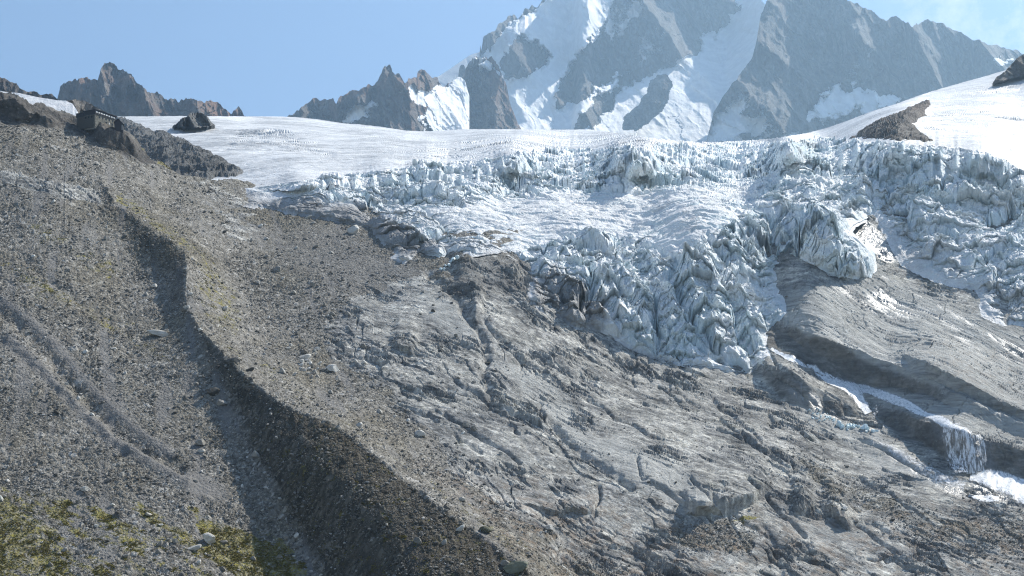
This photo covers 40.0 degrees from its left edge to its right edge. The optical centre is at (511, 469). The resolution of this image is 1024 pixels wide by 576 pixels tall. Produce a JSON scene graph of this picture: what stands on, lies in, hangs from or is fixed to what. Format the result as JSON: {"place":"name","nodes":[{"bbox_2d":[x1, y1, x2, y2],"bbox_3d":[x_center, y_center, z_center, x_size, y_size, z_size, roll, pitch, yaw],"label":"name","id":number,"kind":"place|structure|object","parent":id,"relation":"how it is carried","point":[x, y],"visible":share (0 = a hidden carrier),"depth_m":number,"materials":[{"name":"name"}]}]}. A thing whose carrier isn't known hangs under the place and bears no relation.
{"place":"outdoors","nodes":[
{"label":"outdoors","id":0,"kind":"place"},
{"bbox_2d":[0,77,57,99],"bbox_3d":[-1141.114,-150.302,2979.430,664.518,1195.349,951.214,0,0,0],"label":"distant ridge","id":1,"kind":"structure","parent":0,"point":[6,85],"depth_m":2596.43,"materials":[{"name":"snow"}]},
{"bbox_2d":[1,91,77,115],"bbox_3d":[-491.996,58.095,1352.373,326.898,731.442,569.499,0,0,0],"label":"snow field","id":2,"kind":"structure","parent":0,"point":[65,106],"depth_m":1113.00,"materials":[{"name":"white snow"}]},
{"bbox_2d":[68,99,104,112],"bbox_3d":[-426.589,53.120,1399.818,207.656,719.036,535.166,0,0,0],"label":"rock knoll","id":3,"kind":"structure","parent":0,"point":[81,106],"depth_m":1159.14,"materials":[{"name":"grey stone"}]},
{"bbox_2d":[57,62,243,116],"bbox_3d":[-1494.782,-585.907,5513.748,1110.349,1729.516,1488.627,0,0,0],"label":"rocky peak","id":4,"kind":"structure","parent":0,"point":[113,89],"depth_m":4915.03,"materials":[{"name":"stone"}]},
{"bbox_2d":[287,65,468,130],"bbox_3d":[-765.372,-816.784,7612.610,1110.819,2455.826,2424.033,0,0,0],"label":"needle ridge","id":5,"kind":"structure","parent":0,"point":[423,100],"depth_m":6719.51,"materials":[{"name":"stone"}]},
{"bbox_2d":[437,52,479,86],"bbox_3d":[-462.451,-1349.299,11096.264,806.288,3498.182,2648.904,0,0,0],"label":"snow shoulder","id":6,"kind":"object","parent":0,"point":[448,76],"visible":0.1,"depth_m":10267.96},
{"bbox_2d":[458,65,465,78],"bbox_3d":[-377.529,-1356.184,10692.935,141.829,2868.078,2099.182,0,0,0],"label":"rock pinnacle","id":7,"kind":"object","parent":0,"point":[462,69],"visible":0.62,"depth_m":9693.47,"materials":[{"name":"grey stone"}]},
{"bbox_2d":[464,56,520,128],"bbox_3d":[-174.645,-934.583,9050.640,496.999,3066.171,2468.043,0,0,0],"label":"rock tower","id":8,"kind":"structure","parent":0,"point":[489,105],"depth_m":8210.48,"materials":[{"name":"stone"}]},
{"bbox_2d":[0,91,1023,575],"bbox_3d":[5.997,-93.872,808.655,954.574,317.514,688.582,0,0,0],"label":"ground","id":9,"kind":"structure","parent":0,"point":[892,325],"depth_m":654.32,"materials":[{"name":"grey stone"}]},
{"bbox_2d":[80,486,90,490],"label":"boulder","id":10,"kind":"object","parent":9,"relation":"on","point":[84,488],"visible":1,"depth_m":556.55,"materials":[{"name":"grey stone"}]},
{"bbox_2d":[76,109,116,130],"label":"mountain hut","id":11,"kind":"object","parent":9,"relation":"on","point":[89,120],"visible":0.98,"depth_m":876.12,"materials":[{"name":"stone"}]},
{"bbox_2d":[114,119,124,132],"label":"shed","id":12,"kind":"structure","parent":9,"relation":"on","point":[119,126],"depth_m":876.63,"materials":[{"name":"stone"}]},
{"bbox_2d":[147,330,168,336],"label":"boulder","id":13,"kind":"object","parent":9,"relation":"on","point":[160,333],"visible":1,"depth_m":675.48,"materials":[{"name":"grey stone"}]},
{"bbox_2d":[116,117,243,179],"bbox_3d":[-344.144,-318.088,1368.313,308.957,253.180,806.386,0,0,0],"label":"grey rock rib","id":14,"kind":"object","parent":9,"relation":"on","point":[181,156],"visible":0.76,"depth_m":1116.87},
{"bbox_2d":[188,544,200,550],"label":"boulder","id":15,"kind":"object","parent":9,"relation":"on","point":[196,547],"visible":1,"depth_m":530.53,"materials":[{"name":"white stone"}]},
{"bbox_2d":[195,438,205,444],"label":"boulder","id":16,"kind":"object","parent":9,"relation":"on","point":[201,441],"visible":1,"depth_m":599.28,"materials":[{"name":"grey stone"}]},
{"bbox_2d":[203,532,214,543],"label":"boulder","id":17,"kind":"object","parent":9,"relation":"on","point":[208,537],"visible":1,"depth_m":538.02,"materials":[{"name":"white stone"}]},
{"bbox_2d":[205,387,219,395],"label":"boulder","id":18,"kind":"object","parent":9,"relation":"on","point":[212,391],"visible":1,"depth_m":628.34,"materials":[{"name":"grey stone"}]},
{"bbox_2d":[216,399,227,405],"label":"boulder","id":19,"kind":"object","parent":9,"relation":"on","point":[220,402],"visible":1,"depth_m":622.95,"materials":[{"name":"grey stone"}]},
{"bbox_2d":[226,357,240,363],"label":"boulder","id":20,"kind":"object","parent":9,"relation":"on","point":[233,359],"visible":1,"depth_m":639.76,"materials":[{"name":"grey stone"}]},
{"bbox_2d":[251,450,259,456],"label":"boulder","id":21,"kind":"object","parent":9,"relation":"on","point":[255,453],"visible":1,"depth_m":590.20,"materials":[{"name":"grey stone"}]},
{"bbox_2d":[0,161,526,575],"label":"grass","id":22,"kind":"structure","parent":9,"relation":"on","point":[233,558],"depth_m":535.76,"materials":[{"name":"green plant"}]},
{"bbox_2d":[273,266,280,271],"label":"boulder","id":23,"kind":"object","parent":9,"relation":"on","point":[277,269],"visible":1,"depth_m":786.36,"materials":[{"name":"grey stone"}]},
{"bbox_2d":[299,354,311,360],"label":"boulder","id":24,"kind":"object","parent":9,"relation":"on","point":[306,356],"visible":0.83,"depth_m":685.60,"materials":[{"name":"grey stone"}]},
{"bbox_2d":[326,364,339,371],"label":"boulder","id":25,"kind":"object","parent":9,"relation":"on","point":[332,367],"visible":1,"depth_m":677.65,"materials":[{"name":"grey stone"}]},
{"bbox_2d":[347,225,358,233],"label":"boulder","id":26,"kind":"object","parent":9,"relation":"on","point":[353,229],"visible":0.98,"depth_m":847.09,"materials":[{"name":"white stone"}]},
{"bbox_2d":[413,537,421,544],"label":"boulder","id":27,"kind":"object","parent":9,"relation":"on","point":[417,540],"visible":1,"depth_m":514.92,"materials":[{"name":"grey stone"}]},
{"bbox_2d":[415,430,425,436],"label":"boulder","id":28,"kind":"object","parent":9,"relation":"on","point":[421,433],"visible":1,"depth_m":620.67,"materials":[{"name":"grey stone"}]},
{"bbox_2d":[456,525,464,531],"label":"boulder","id":29,"kind":"object","parent":9,"relation":"on","point":[460,528],"visible":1,"depth_m":522.12,"materials":[{"name":"grey stone"}]},
{"bbox_2d":[462,422,469,426],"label":"boulder","id":30,"kind":"object","parent":9,"relation":"on","point":[465,424],"visible":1,"depth_m":637.22,"materials":[{"name":"grey stone"}]},
{"bbox_2d":[479,526,491,532],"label":"boulder","id":31,"kind":"object","parent":9,"relation":"on","point":[485,529],"visible":1,"depth_m":523.34,"materials":[{"name":"grey stone"}]},
{"bbox_2d":[500,560,508,565],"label":"boulder","id":32,"kind":"object","parent":9,"relation":"on","point":[504,562],"visible":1,"depth_m":502.57,"materials":[{"name":"grey stone"}]},
{"bbox_2d":[0,93,1023,575],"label":"scree","id":33,"kind":"structure","parent":9,"relation":"on","point":[342,431],"depth_m":609.19,"materials":[{"name":"stone"}]},
{"bbox_2d":[503,561,527,573],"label":"boulder","id":34,"kind":"object","parent":9,"relation":"on","point":[514,567],"visible":1,"depth_m":499.71,"materials":[{"name":"grey stone"}]},
{"bbox_2d":[544,524,554,529],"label":"boulder","id":35,"kind":"object","parent":9,"relation":"on","point":[550,526],"visible":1,"depth_m":556.10,"materials":[{"name":"white stone"}]},
{"bbox_2d":[123,70,1023,373],"bbox_3d":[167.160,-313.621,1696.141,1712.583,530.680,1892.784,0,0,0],"label":"glacier","id":36,"kind":"object","parent":9,"relation":"on","point":[649,246],"visible":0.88,"depth_m":908.78,"materials":[{"name":"white ice"}]},
{"bbox_2d":[172,112,214,130],"bbox_3d":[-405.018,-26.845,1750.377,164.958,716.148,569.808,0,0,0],"label":"dark rock knob","id":37,"kind":"object","parent":36,"relation":"on","point":[196,120],"visible":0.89,"depth_m":1505.68,"materials":[{"name":"grey stone"}]},
{"bbox_2d":[399,257,409,260],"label":"boulder","id":38,"kind":"object","parent":36,"relation":"on","point":[404,258],"visible":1,"depth_m":809.38,"materials":[{"name":"grey stone"}]},
{"bbox_2d":[849,100,932,141],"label":"rubble outcrop","id":39,"kind":"object","parent":36,"relation":"on","point":[899,126],"visible":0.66,"depth_m":1149.64,"materials":[{"name":"grey stone"}]},
{"bbox_2d":[992,54,1023,85],"bbox_3d":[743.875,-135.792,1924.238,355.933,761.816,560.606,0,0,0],"label":"edge rock","id":40,"kind":"object","parent":36,"relation":"on","point":[1015,69],"visible":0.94,"depth_m":1667.07,"materials":[{"name":"grey stone"}]},
{"bbox_2d":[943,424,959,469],"bbox_3d":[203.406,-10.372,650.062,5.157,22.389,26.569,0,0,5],"label":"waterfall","id":41,"kind":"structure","parent":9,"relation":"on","point":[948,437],"depth_m":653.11,"materials":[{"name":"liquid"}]},
{"bbox_2d":[943,423,975,473],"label":"waterfall","id":42,"kind":"structure","parent":9,"relation":"on","point":[963,453],"depth_m":645.20,"materials":[{"name":"liquid"}]},
{"bbox_2d":[973,435,985,470],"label":"waterfall","id":43,"kind":"structure","parent":9,"relation":"on","point":[982,441],"depth_m":641.43,"materials":[{"name":"liquid"}]},
{"bbox_2d":[0,0,1023,116],"label":"sky","id":44,"kind":"structure","parent":0,"point":[259,57],"materials":[{"name":"blue"}]},
{"bbox_2d":[479,0,764,142],"bbox_3d":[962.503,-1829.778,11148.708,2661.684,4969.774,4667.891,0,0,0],"label":"mountain","id":45,"kind":"structure","parent":0,"point":[598,65],"depth_m":10087.65,"materials":[{"name":"snow"}]},
{"bbox_2d":[622,74,672,130],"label":"rock island","id":46,"kind":"object","parent":45,"relation":"attached to","point":[651,105],"visible":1,"depth_m":9262.17,"materials":[{"name":"grey stone"}]},
{"bbox_2d":[850,386,871,413],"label":"stream","id":47,"kind":"structure","parent":0,"point":[862,403],"depth_m":726.79,"materials":[{"name":"white liquid"}]},
{"bbox_2d":[705,0,1022,141],"bbox_3d":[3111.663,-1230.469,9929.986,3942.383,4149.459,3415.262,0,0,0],"label":"shaded mountain","id":48,"kind":"structure","parent":0,"point":[813,65],"depth_m":8975.85,"materials":[{"name":"stone"}]},
{"bbox_2d":[770,348,963,430],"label":"stream","id":49,"kind":"structure","parent":0,"point":[848,386],"depth_m":731.44,"materials":[{"name":"white liquid"}]},
{"bbox_2d":[879,442,964,488],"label":"stream","id":50,"kind":"structure","parent":0,"point":[948,481],"depth_m":643.09,"materials":[{"name":"white liquid"}]},
{"bbox_2d":[969,495,998,501],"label":"stream","id":51,"kind":"structure","parent":0,"point":[983,498],"depth_m":617.30,"materials":[{"name":"white liquid"}]},
{"bbox_2d":[969,469,1023,503],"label":"stream","id":52,"kind":"structure","parent":0,"point":[1008,483],"depth_m":631.22,"materials":[{"name":"white liquid"}]}
]}

